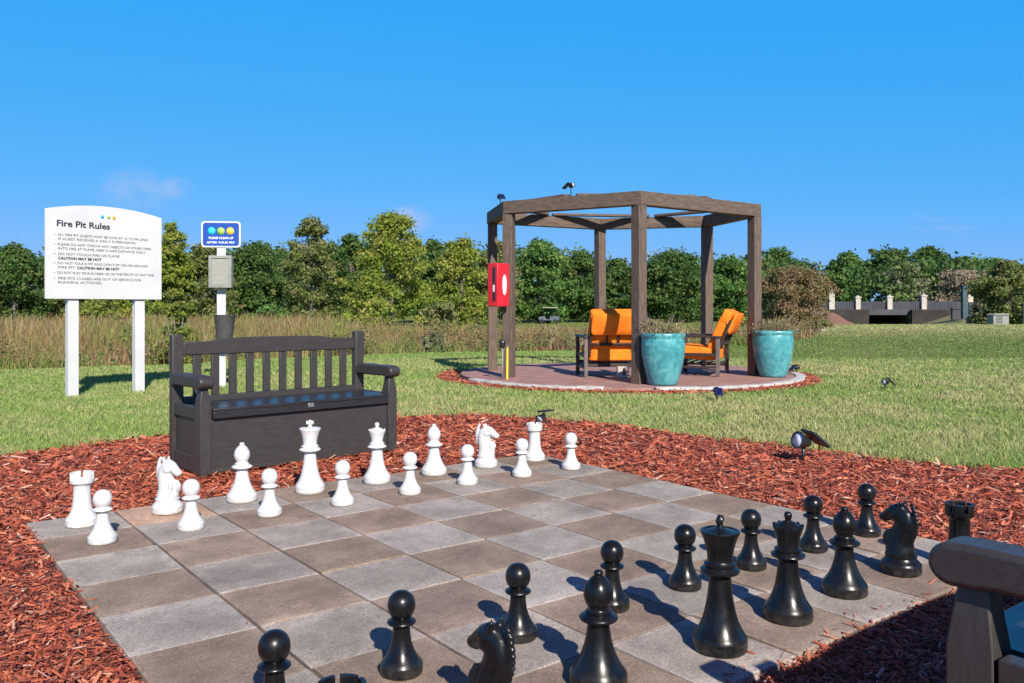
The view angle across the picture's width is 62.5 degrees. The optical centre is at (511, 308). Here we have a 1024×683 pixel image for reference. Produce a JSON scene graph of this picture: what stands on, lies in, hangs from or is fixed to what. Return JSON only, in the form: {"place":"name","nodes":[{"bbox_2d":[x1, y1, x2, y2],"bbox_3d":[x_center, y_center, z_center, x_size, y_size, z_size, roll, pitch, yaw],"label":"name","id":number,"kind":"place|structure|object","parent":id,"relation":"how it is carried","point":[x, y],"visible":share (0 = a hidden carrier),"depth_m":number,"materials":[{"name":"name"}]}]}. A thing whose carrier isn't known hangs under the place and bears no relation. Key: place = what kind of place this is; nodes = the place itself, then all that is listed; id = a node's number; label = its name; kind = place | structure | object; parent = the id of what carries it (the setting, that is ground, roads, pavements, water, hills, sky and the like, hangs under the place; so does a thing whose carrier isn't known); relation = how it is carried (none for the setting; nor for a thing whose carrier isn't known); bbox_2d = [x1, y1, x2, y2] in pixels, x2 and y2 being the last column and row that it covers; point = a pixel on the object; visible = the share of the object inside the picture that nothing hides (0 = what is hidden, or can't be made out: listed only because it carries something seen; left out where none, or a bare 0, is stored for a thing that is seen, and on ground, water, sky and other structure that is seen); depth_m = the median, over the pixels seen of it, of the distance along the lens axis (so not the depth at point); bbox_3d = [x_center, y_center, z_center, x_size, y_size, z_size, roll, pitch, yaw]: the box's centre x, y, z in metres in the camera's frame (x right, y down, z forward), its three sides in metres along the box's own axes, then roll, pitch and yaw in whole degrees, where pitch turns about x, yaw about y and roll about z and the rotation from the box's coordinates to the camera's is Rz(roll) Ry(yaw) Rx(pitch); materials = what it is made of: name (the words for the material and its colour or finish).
{"place":"outdoors","nodes":[
{"label":"outdoors","id":0,"kind":"place"},
{"bbox_2d":[0,315,1023,469],"bbox_3d":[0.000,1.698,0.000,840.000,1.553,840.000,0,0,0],"label":"ground","id":1,"kind":"structure","parent":0,"point":[410,320],"depth_m":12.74,"materials":[{"name":"green plant"}]},
{"bbox_2d":[0,238,57,321],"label":"oak tree","id":2,"kind":"object","parent":1,"relation":"on","point":[19,266],"visible":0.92,"depth_m":91.09,"materials":[{"name":"green plant"}]},
{"bbox_2d":[34,267,89,319],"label":"oak tree","id":3,"kind":"object","parent":1,"relation":"on","point":[58,310],"visible":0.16,"depth_m":95.90,"materials":[{"name":"green plant"}]},
{"bbox_2d":[63,299,120,320],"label":"shrub","id":4,"kind":"object","parent":1,"relation":"on","point":[99,306],"visible":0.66,"depth_m":69.24,"materials":[{"name":"green plant"}]},
{"bbox_2d":[44,206,161,397],"bbox_3d":[-5.130,-0.065,10.617,0.123,2.420,1.440,0,0,40],"label":"information sign","id":5,"kind":"object","parent":1,"relation":"on","point":[96,252],"visible":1,"depth_m":10.52,"materials":[{"name":"white paint"}]},
{"bbox_2d":[80,299,149,320],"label":"tree","id":6,"kind":"object","parent":1,"relation":"on","point":[126,305],"visible":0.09,"depth_m":95.41,"materials":[{"name":"green plant"}]},
{"bbox_2d":[148,300,202,363],"bbox_3d":[-6.714,0.586,16.986,1.026,1.504,0.951,0,0,41],"label":"shrub","id":7,"kind":"object","parent":1,"relation":"on","point":[176,312],"visible":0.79,"depth_m":16.89,"materials":[{"name":"green plant"}]},
{"bbox_2d":[147,219,210,318],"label":"cypress tree","id":8,"kind":"object","parent":1,"relation":"on","point":[174,255],"visible":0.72,"depth_m":87.02,"materials":[{"name":"green plant"}]},
{"bbox_2d":[165,242,245,321],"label":"cypress tree","id":9,"kind":"object","parent":1,"relation":"on","point":[203,297],"visible":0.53,"depth_m":88.84,"materials":[{"name":"green plant"}]},
{"bbox_2d":[201,221,240,386],"bbox_3d":[-4.013,-0.060,11.546,0.530,2.290,0.350,0,0,-6],"label":"pet waste station","id":10,"kind":"object","parent":1,"relation":"on","point":[221,236],"visible":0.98,"depth_m":11.65,"materials":[{"name":"white paint"}]},
{"bbox_2d":[227,240,293,319],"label":"oak tree","id":11,"kind":"object","parent":1,"relation":"on","point":[250,273],"visible":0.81,"depth_m":98.28,"materials":[{"name":"green plant"}]},
{"bbox_2d":[247,304,291,319],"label":"shrub","id":12,"kind":"object","parent":1,"relation":"on","point":[266,308],"visible":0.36,"depth_m":73.34,"materials":[{"name":"green plant"}]},
{"bbox_2d":[270,214,352,321],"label":"cypress tree","id":13,"kind":"object","parent":1,"relation":"on","point":[317,248],"visible":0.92,"depth_m":85.30,"materials":[{"name":"green plant"}]},
{"bbox_2d":[323,233,374,322],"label":"oak tree","id":14,"kind":"object","parent":1,"relation":"on","point":[347,247],"visible":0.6,"depth_m":99.16,"materials":[{"name":"green plant"}]},
{"bbox_2d":[340,297,397,328],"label":"shrub","id":15,"kind":"object","parent":1,"relation":"on","point":[376,304],"visible":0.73,"depth_m":69.40,"materials":[{"name":"green plant"}]},
{"bbox_2d":[327,208,463,325],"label":"cypress tree","id":16,"kind":"object","parent":1,"relation":"on","point":[392,229],"visible":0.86,"depth_m":82.60,"materials":[{"name":"green plant"}]},
{"bbox_2d":[0,308,827,369],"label":"reeds","id":17,"kind":"object","parent":1,"relation":"on","point":[93,334],"visible":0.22,"depth_m":26.95,"materials":[{"name":"plant"}]},
{"bbox_2d":[0,310,832,368],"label":"marsh scrub","id":18,"kind":"object","parent":1,"relation":"on","point":[477,325],"visible":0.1,"depth_m":21.58,"materials":[{"name":"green plant"}]},
{"bbox_2d":[402,235,458,321],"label":"oak tree","id":19,"kind":"object","parent":1,"relation":"on","point":[433,246],"visible":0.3,"depth_m":96.93,"materials":[{"name":"green plant"}]},
{"bbox_2d":[421,331,443,353],"bbox_3d":[-2.228,1.264,23.986,0.718,1.251,0.772,0,0,37],"label":"shrub","id":20,"kind":"object","parent":1,"relation":"on","point":[425,340],"visible":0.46,"depth_m":23.88,"materials":[{"name":"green plant"}]},
{"bbox_2d":[413,301,464,328],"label":"shrub","id":21,"kind":"object","parent":1,"relation":"on","point":[437,310],"visible":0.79,"depth_m":69.42,"materials":[{"name":"green plant"}]},
{"bbox_2d":[419,233,499,324],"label":"cypress tree","id":22,"kind":"object","parent":1,"relation":"on","point":[460,253],"visible":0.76,"depth_m":89.05,"materials":[{"name":"green plant"}]},
{"bbox_2d":[26,456,956,682],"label":"chessboard","id":23,"kind":"object","parent":1,"relation":"on","point":[319,579],"visible":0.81,"depth_m":3.31},
{"bbox_2d":[65,470,95,528],"bbox_3d":[-2.093,0.925,4.105,0.148,0.256,0.148,0,0,-27],"label":"chess rook","id":24,"kind":"object","parent":23,"relation":"on","point":[82,514],"visible":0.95,"depth_m":4.07,"materials":[{"name":"white plastic"}]},
{"bbox_2d":[87,489,117,545],"bbox_3d":[-1.845,0.935,3.801,0.124,0.237,0.124,0,0,-3],"label":"chess pawn","id":25,"kind":"object","parent":23,"relation":"on","point":[103,532],"visible":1,"depth_m":3.77,"materials":[{"name":"white plastic"}]},
{"bbox_2d":[151,456,182,515],"bbox_3d":[-1.781,0.909,4.361,0.154,0.289,0.154,0,0,-21],"label":"chess knight","id":26,"kind":"object","parent":23,"relation":"on","point":[167,501],"visible":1,"depth_m":4.33,"materials":[{"name":"white plastic"}]},
{"bbox_2d":[177,479,204,531],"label":"chess pawn","id":27,"kind":"object","parent":23,"relation":"on","point":[191,519],"visible":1,"depth_m":4.00,"materials":[{"name":"white plastic"}]},
{"bbox_2d":[226,442,257,503],"bbox_3d":[-1.480,0.894,4.622,0.164,0.319,0.164,0,0,15],"label":"chess bishop","id":28,"kind":"object","parent":23,"relation":"on","point":[242,491],"visible":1,"depth_m":4.59,"materials":[{"name":"white plastic"}]},
{"bbox_2d":[257,468,281,517],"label":"chess pawn","id":29,"kind":"object","parent":23,"relation":"on","point":[269,507],"visible":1,"depth_m":4.27,"materials":[{"name":"white plastic"}]},
{"bbox_2d":[257,629,290,682],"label":"chess pawn","id":30,"kind":"object","parent":23,"relation":"on","point":[274,648],"visible":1,"depth_m":2.12,"materials":[{"name":"black plastic"}]},
{"bbox_2d":[295,420,324,494],"bbox_3d":[-1.160,0.847,4.843,0.168,0.413,0.168,0,0,-6],"label":"chess king","id":31,"kind":"object","parent":23,"relation":"on","point":[310,482],"visible":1,"depth_m":4.80,"materials":[{"name":"white plastic"}]},
{"bbox_2d":[331,460,353,506],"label":"chess pawn","id":32,"kind":"object","parent":23,"relation":"on","point":[342,497],"visible":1,"depth_m":4.50,"materials":[{"name":"white plastic"}]},
{"bbox_2d":[318,673,366,682],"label":"chess rook","id":33,"kind":"object","parent":23,"relation":"on","point":[349,678],"visible":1,"depth_m":1.83,"materials":[{"name":"black plastic"}]},
{"bbox_2d":[363,422,390,484],"bbox_3d":[-0.818,0.872,5.112,0.164,0.363,0.164,0,0,-26],"label":"chess queen","id":34,"kind":"object","parent":23,"relation":"on","point":[376,473],"visible":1,"depth_m":5.07,"materials":[{"name":"white plastic"}]},
{"bbox_2d":[380,590,422,680],"bbox_3d":[-0.320,0.935,2.441,0.124,0.237,0.124,0,0,-17],"label":"chess pawn","id":35,"kind":"object","parent":23,"relation":"on","point":[401,660],"visible":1,"depth_m":2.41,"materials":[{"name":"black plastic"}]},
{"bbox_2d":[399,452,420,495],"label":"chess pawn","id":36,"kind":"object","parent":23,"relation":"on","point":[410,486],"visible":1,"depth_m":4.77,"materials":[{"name":"white plastic"}]},
{"bbox_2d":[421,424,446,475],"bbox_3d":[-0.496,0.894,5.366,0.164,0.319,0.164,0,0,19],"label":"chess bishop","id":37,"kind":"object","parent":23,"relation":"on","point":[433,465],"visible":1,"depth_m":5.33,"materials":[{"name":"white plastic"}]},
{"bbox_2d":[457,444,477,485],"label":"chess pawn","id":38,"kind":"object","parent":23,"relation":"on","point":[467,477],"visible":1,"depth_m":5.04,"materials":[{"name":"white plastic"}]},
{"bbox_2d":[474,423,498,468],"bbox_3d":[-0.173,0.909,5.619,0.154,0.289,0.154,0,0,-25],"label":"chess knight","id":39,"kind":"object","parent":23,"relation":"on","point":[486,459],"visible":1,"depth_m":5.58,"materials":[{"name":"white plastic"}]},
{"bbox_2d":[467,617,515,682],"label":"chess knight","id":40,"kind":"object","parent":23,"relation":"on","point":[492,641],"visible":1,"depth_m":2.06,"materials":[{"name":"black plastic"}]},
{"bbox_2d":[504,562,536,643],"bbox_3d":[0.019,0.935,2.704,0.124,0.237,0.124,0,0,9],"label":"chess pawn","id":41,"kind":"object","parent":23,"relation":"on","point":[520,623],"visible":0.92,"depth_m":2.67,"materials":[{"name":"black plastic"}]},
{"bbox_2d":[512,438,531,477],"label":"chess pawn","id":42,"kind":"object","parent":23,"relation":"on","point":[521,469],"visible":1,"depth_m":5.27,"materials":[{"name":"white plastic"}]},
{"bbox_2d":[526,422,544,461],"bbox_3d":[0.157,0.925,5.870,0.148,0.256,0.148,0,0,-21],"label":"chess rook","id":43,"kind":"object","parent":23,"relation":"on","point":[535,453],"visible":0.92,"depth_m":5.83,"materials":[{"name":"white plastic"}]},
{"bbox_2d":[562,432,579,469],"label":"chess pawn","id":44,"kind":"object","parent":23,"relation":"on","point":[570,462],"visible":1,"depth_m":5.51,"materials":[{"name":"white plastic"}]},
{"bbox_2d":[569,569,627,682],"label":"chess bishop","id":45,"kind":"object","parent":23,"relation":"on","point":[597,660],"visible":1,"depth_m":2.34,"materials":[{"name":"black plastic"}]},
{"bbox_2d":[600,540,629,613],"bbox_3d":[0.352,0.935,2.968,0.124,0.237,0.124,0,0,37],"label":"chess pawn","id":46,"kind":"object","parent":23,"relation":"on","point":[612,552],"visible":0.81,"depth_m":2.94,"materials":[{"name":"black plastic"}]},
{"bbox_2d":[668,524,701,591],"bbox_3d":[0.654,0.935,3.188,0.124,0.237,0.124,0,0,-28],"label":"chess pawn","id":47,"kind":"object","parent":23,"relation":"on","point":[684,577],"visible":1,"depth_m":3.16,"materials":[{"name":"black plastic"}]},
{"bbox_2d":[692,515,747,658],"bbox_3d":[0.644,0.847,2.614,0.168,0.413,0.168,0,0,18],"label":"chess king","id":48,"kind":"object","parent":23,"relation":"on","point":[718,632],"visible":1,"depth_m":2.57,"materials":[{"name":"black plastic"}]},
{"bbox_2d":[735,509,766,571],"bbox_3d":[0.972,0.935,3.432,0.124,0.237,0.124,0,0,19],"label":"chess pawn","id":49,"kind":"object","parent":23,"relation":"on","point":[750,557],"visible":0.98,"depth_m":3.40,"materials":[{"name":"black plastic"}]},
{"bbox_2d":[763,511,813,626],"bbox_3d":[0.938,0.872,2.867,0.164,0.363,0.164,0,0,-39],"label":"chess queen","id":50,"kind":"object","parent":23,"relation":"on","point":[786,602],"visible":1,"depth_m":2.83,"materials":[{"name":"black plastic"}]},
{"bbox_2d":[799,495,827,552],"bbox_3d":[1.314,0.935,3.683,0.124,0.237,0.124,0,0,44],"label":"chess pawn","id":51,"kind":"object","parent":23,"relation":"on","point":[812,539],"visible":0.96,"depth_m":3.65,"materials":[{"name":"black plastic"}]},
{"bbox_2d":[821,506,867,599],"bbox_3d":[1.232,0.894,3.125,0.164,0.319,0.164,0,0,29],"label":"chess bishop","id":52,"kind":"object","parent":23,"relation":"on","point":[842,579],"visible":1,"depth_m":3.09,"materials":[{"name":"black plastic"}]},
{"bbox_2d":[854,483,880,537],"bbox_3d":[1.653,0.935,3.931,0.124,0.237,0.124,0,0,10],"label":"chess pawn","id":53,"kind":"object","parent":23,"relation":"on","point":[868,526],"visible":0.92,"depth_m":3.90,"materials":[{"name":"black plastic"}]},
{"bbox_2d":[879,500,921,577],"bbox_3d":[1.554,0.909,3.369,0.154,0.289,0.154,0,0,14],"label":"chess knight","id":54,"kind":"object","parent":23,"relation":"on","point":[899,559],"visible":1,"depth_m":3.33,"materials":[{"name":"black plastic"}]},
{"bbox_2d":[944,500,974,539],"bbox_3d":[1.830,0.925,3.450,0.148,0.256,0.148,0,0,-29],"label":"chess rook","id":55,"kind":"object","parent":23,"relation":"on","point":[960,514],"visible":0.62,"depth_m":3.42,"materials":[{"name":"black plastic"}]},
{"bbox_2d":[468,239,528,323],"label":"cypress tree","id":56,"kind":"object","parent":1,"relation":"on","point":[484,267],"visible":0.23,"depth_m":91.45,"materials":[{"name":"green plant"}]},
{"bbox_2d":[0,369,1023,682],"bbox_3d":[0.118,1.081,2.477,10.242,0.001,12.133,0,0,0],"label":"mulch bed","id":57,"kind":"object","parent":1,"relation":"on","point":[690,475],"visible":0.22,"depth_m":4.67,"materials":[{"name":"red wood"}]},
{"bbox_2d":[169,331,399,477],"bbox_3d":[-1.581,0.625,6.014,1.534,0.890,0.540,0,0,-43],"label":"storage bench","id":58,"kind":"object","parent":57,"relation":"on","point":[208,433],"visible":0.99,"depth_m":5.88,"materials":[{"name":"plastic"}]},
{"bbox_2d":[536,409,553,423],"bbox_3d":[0.290,1.015,7.673,0.100,0.189,0.178,0,0,40],"label":"solar spotlight","id":59,"kind":"object","parent":57,"relation":"on","point":[541,417],"visible":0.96,"depth_m":7.63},
{"bbox_2d":[791,429,829,462],"bbox_3d":[2.077,0.991,5.897,0.256,0.294,0.140,-4,8,-24],"label":"solar spotlight","id":60,"kind":"object","parent":57,"relation":"on","point":[799,439],"visible":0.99,"depth_m":5.86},
{"bbox_2d":[928,536,1023,682],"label":"storage bench","id":61,"kind":"object","parent":57,"relation":"on","point":[985,640],"visible":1,"depth_m":1.62,"materials":[{"name":"plastic"}]},
{"bbox_2d":[0,233,1023,317],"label":"wood","id":62,"kind":"object","parent":1,"relation":"on","point":[945,265],"visible":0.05,"depth_m":127.76,"materials":[{"name":"green plant"}]},
{"bbox_2d":[515,236,578,322],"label":"oak tree","id":63,"kind":"object","parent":1,"relation":"on","point":[542,261],"visible":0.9,"depth_m":98.63,"materials":[{"name":"green plant"}]},
{"bbox_2d":[538,307,559,323],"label":"golf cart","id":64,"kind":"object","parent":1,"relation":"on","point":[553,318],"visible":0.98,"depth_m":96.48,"materials":[{"name":"paint"}]},
{"bbox_2d":[555,249,617,321],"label":"oak tree","id":65,"kind":"object","parent":1,"relation":"on","point":[581,303],"visible":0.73,"depth_m":102.64,"materials":[{"name":"green plant"}]},
{"bbox_2d":[592,257,630,308],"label":"oak tree","id":66,"kind":"object","parent":1,"relation":"on","point":[619,268],"visible":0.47,"depth_m":106.56,"materials":[{"name":"green plant"}]},
{"bbox_2d":[468,372,805,390],"bbox_3d":[2.201,1.058,11.902,5.363,0.094,2.113,0,0,-13],"label":"stone edging","id":67,"kind":"object","parent":1,"relation":"on","point":[799,377],"visible":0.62,"depth_m":11.22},
{"bbox_2d":[647,318,658,331],"bbox_3d":[5.488,1.206,33.925,1.568,1.676,1.625,0,0,-7],"label":"shrub","id":68,"kind":"object","parent":1,"relation":"on","point":[655,321],"visible":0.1,"depth_m":33.95,"materials":[{"name":"brown plant"}]},
{"bbox_2d":[612,246,722,322],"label":"oak tree","id":69,"kind":"object","parent":1,"relation":"on","point":[670,273],"visible":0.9,"depth_m":101.17,"materials":[{"name":"green plant"}]},
{"bbox_2d":[713,387,723,401],"bbox_3d":[2.385,1.020,9.781,0.100,0.210,0.183,0,0,2],"label":"solar spotlight","id":70,"kind":"object","parent":1,"relation":"on","point":[717,391],"visible":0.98,"depth_m":9.74,"materials":[{"name":"blue plastic"}]},
{"bbox_2d":[699,254,746,320],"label":"oak tree","id":71,"kind":"object","parent":1,"relation":"on","point":[731,285],"visible":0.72,"depth_m":106.33,"materials":[{"name":"green plant"}]},
{"bbox_2d":[762,246,816,309],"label":"oak tree","id":72,"kind":"object","parent":1,"relation":"on","point":[781,255],"visible":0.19,"depth_m":147.99,"materials":[{"name":"green plant"}]},
{"bbox_2d":[806,320,832,329],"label":"shrub","id":73,"kind":"object","parent":1,"relation":"on","point":[815,323],"visible":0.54,"depth_m":43.75,"materials":[{"name":"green plant"}]},
{"bbox_2d":[820,248,879,301],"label":"oak tree","id":74,"kind":"object","parent":1,"relation":"on","point":[849,258],"visible":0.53,"depth_m":138.68,"materials":[{"name":"green plant"}]},
{"bbox_2d":[881,377,895,389],"bbox_3d":[4.999,1.023,11.230,0.183,0.210,0.100,-5,27,-18],"label":"solar spotlight","id":75,"kind":"object","parent":1,"relation":"on","point":[884,381],"visible":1,"depth_m":11.18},
{"bbox_2d":[860,244,918,298],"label":"tree","id":76,"kind":"object","parent":1,"relation":"on","point":[882,253],"visible":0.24,"depth_m":144.29,"materials":[{"name":"green plant"}]},
{"bbox_2d":[820,292,960,324],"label":"road bridge","id":77,"kind":"structure","parent":1,"relation":"on","point":[888,311],"depth_m":108.83,"materials":[{"name":"grey concrete"}]},
{"bbox_2d":[869,261,943,320],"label":"oak tree","id":78,"kind":"object","parent":1,"relation":"on","point":[920,287],"visible":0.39,"depth_m":129.65,"materials":[{"name":"green plant"}]},
{"bbox_2d":[912,244,954,294],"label":"oak tree","id":79,"kind":"object","parent":1,"relation":"on","point":[926,252],"visible":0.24,"depth_m":148.59,"materials":[{"name":"green plant"}]},
{"bbox_2d":[952,255,972,268],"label":"oak tree","id":80,"kind":"object","parent":1,"relation":"on","point":[957,260],"visible":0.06,"depth_m":158.96,"materials":[{"name":"green plant"}]},
{"bbox_2d":[916,266,1010,316],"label":"bare tree","id":81,"kind":"object","parent":1,"relation":"on","point":[956,279],"visible":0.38,"depth_m":116.94,"materials":[{"name":"brown plant"}]},
{"bbox_2d":[970,256,1003,267],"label":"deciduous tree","id":82,"kind":"object","parent":1,"relation":"on","point":[995,260],"visible":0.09,"depth_m":152.90,"materials":[{"name":"green plant"}]},
{"bbox_2d":[965,259,1023,324],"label":"oak tree","id":83,"kind":"object","parent":1,"relation":"on","point":[1002,281],"visible":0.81,"depth_m":75.54,"materials":[{"name":"green plant"}]},
{"bbox_2d":[987,313,1009,323],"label":"utility cabinet","id":84,"kind":"object","parent":1,"relation":"on","point":[997,318],"visible":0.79,"depth_m":73.63,"materials":[{"name":"grey metal"}]},
{"bbox_2d":[0,0,1023,301],"label":"sky","id":85,"kind":"structure","parent":0,"point":[862,125],"materials":[{"name":"blue"}]},
{"bbox_2d":[461,362,794,390],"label":"brick patio","id":86,"kind":"structure","parent":0,"point":[563,374],"depth_m":12.61,"materials":[{"name":"brick"}]},
{"bbox_2d":[499,340,505,379],"bbox_3d":[-0.138,0.747,12.250,0.110,0.571,0.107,0,0,0],"label":"path light","id":87,"kind":"object","parent":86,"relation":"on","point":[502,343],"visible":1,"depth_m":12.23,"materials":[{"name":"grey metal"}]},
{"bbox_2d":[575,309,630,377],"bbox_3d":[1.470,0.521,12.841,0.865,1.024,1.020,0,0,-6],"label":"lounge chair","id":88,"kind":"object","parent":86,"relation":"on","point":[607,341],"visible":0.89,"depth_m":12.56,"materials":[{"name":"orange fabric"}]},
{"bbox_2d":[617,366,626,377],"bbox_3d":[1.637,0.948,12.547,0.150,0.170,0.085,0,0,-8],"label":"outlet box","id":89,"kind":"object","parent":86,"relation":"on","point":[621,371],"visible":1,"depth_m":12.51,"materials":[{"name":"beige paint"}]},
{"bbox_2d":[487,191,761,383],"bbox_3d":[1.789,-0.307,13.434,4.167,2.684,3.399,0,0,-28],"label":"pergola","id":90,"kind":"object","parent":86,"relation":"on","point":[509,216],"visible":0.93,"depth_m":12.93,"materials":[{"name":"brown wood"}]},
{"bbox_2d":[488,263,508,306],"bbox_3d":[-0.182,-0.345,12.464,0.204,0.635,0.332,0,0,42],"label":"extinguisher cabinet","id":91,"kind":"object","parent":90,"relation":"attached to","point":[498,284],"visible":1,"depth_m":12.36,"materials":[{"name":"red metal"}]},
{"bbox_2d":[562,182,574,195],"bbox_3d":[0.818,-1.714,12.144,0.178,0.205,0.098,0,0,30],"label":"solar spotlight","id":92,"kind":"object","parent":90,"relation":"on","point":[570,185],"visible":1,"depth_m":12.12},
{"bbox_2d":[635,314,691,385],"bbox_3d":[2.061,0.549,11.427,0.783,0.968,0.785,0,0,0],"label":"planter pot","id":93,"kind":"object","parent":86,"relation":"on","point":[662,352],"visible":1,"depth_m":11.19,"materials":[{"name":"teal ceramic"}]},
{"bbox_2d":[682,309,743,376],"bbox_3d":[3.058,0.521,13.155,1.020,1.024,0.865,0,0,24],"label":"lounge chair","id":94,"kind":"object","parent":86,"relation":"on","point":[727,326],"visible":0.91,"depth_m":12.81,"materials":[{"name":"orange fabric"}]},
{"bbox_2d":[747,313,797,377],"bbox_3d":[3.973,0.548,12.730,0.741,0.970,0.840,0,0,-25],"label":"planter pot","id":95,"kind":"object","parent":86,"relation":"on","point":[773,345],"visible":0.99,"depth_m":12.54,"materials":[{"name":"teal ceramic"}]},
{"bbox_2d":[795,310,853,324],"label":"bank","id":96,"kind":"structure","parent":0,"point":[837,319],"depth_m":90.75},
{"bbox_2d":[743,263,842,324],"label":"bare tree","id":97,"kind":"object","parent":96,"relation":"on","point":[781,281],"visible":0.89,"depth_m":72.56,"materials":[{"name":"brown plant"}]},
{"bbox_2d":[923,315,966,324],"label":"turf bank","id":98,"kind":"structure","parent":0,"point":[946,320],"depth_m":96.49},
{"bbox_2d":[960,286,972,318],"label":"entrance pylon","id":99,"kind":"object","parent":98,"relation":"on","point":[965,304],"visible":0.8,"depth_m":91.75,"materials":[{"name":"grey paint"}]},
{"bbox_2d":[950,308,984,319],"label":"wall","id":100,"kind":"structure","parent":98,"relation":"on","point":[955,313],"depth_m":94.80,"materials":[{"name":"grey concrete"}]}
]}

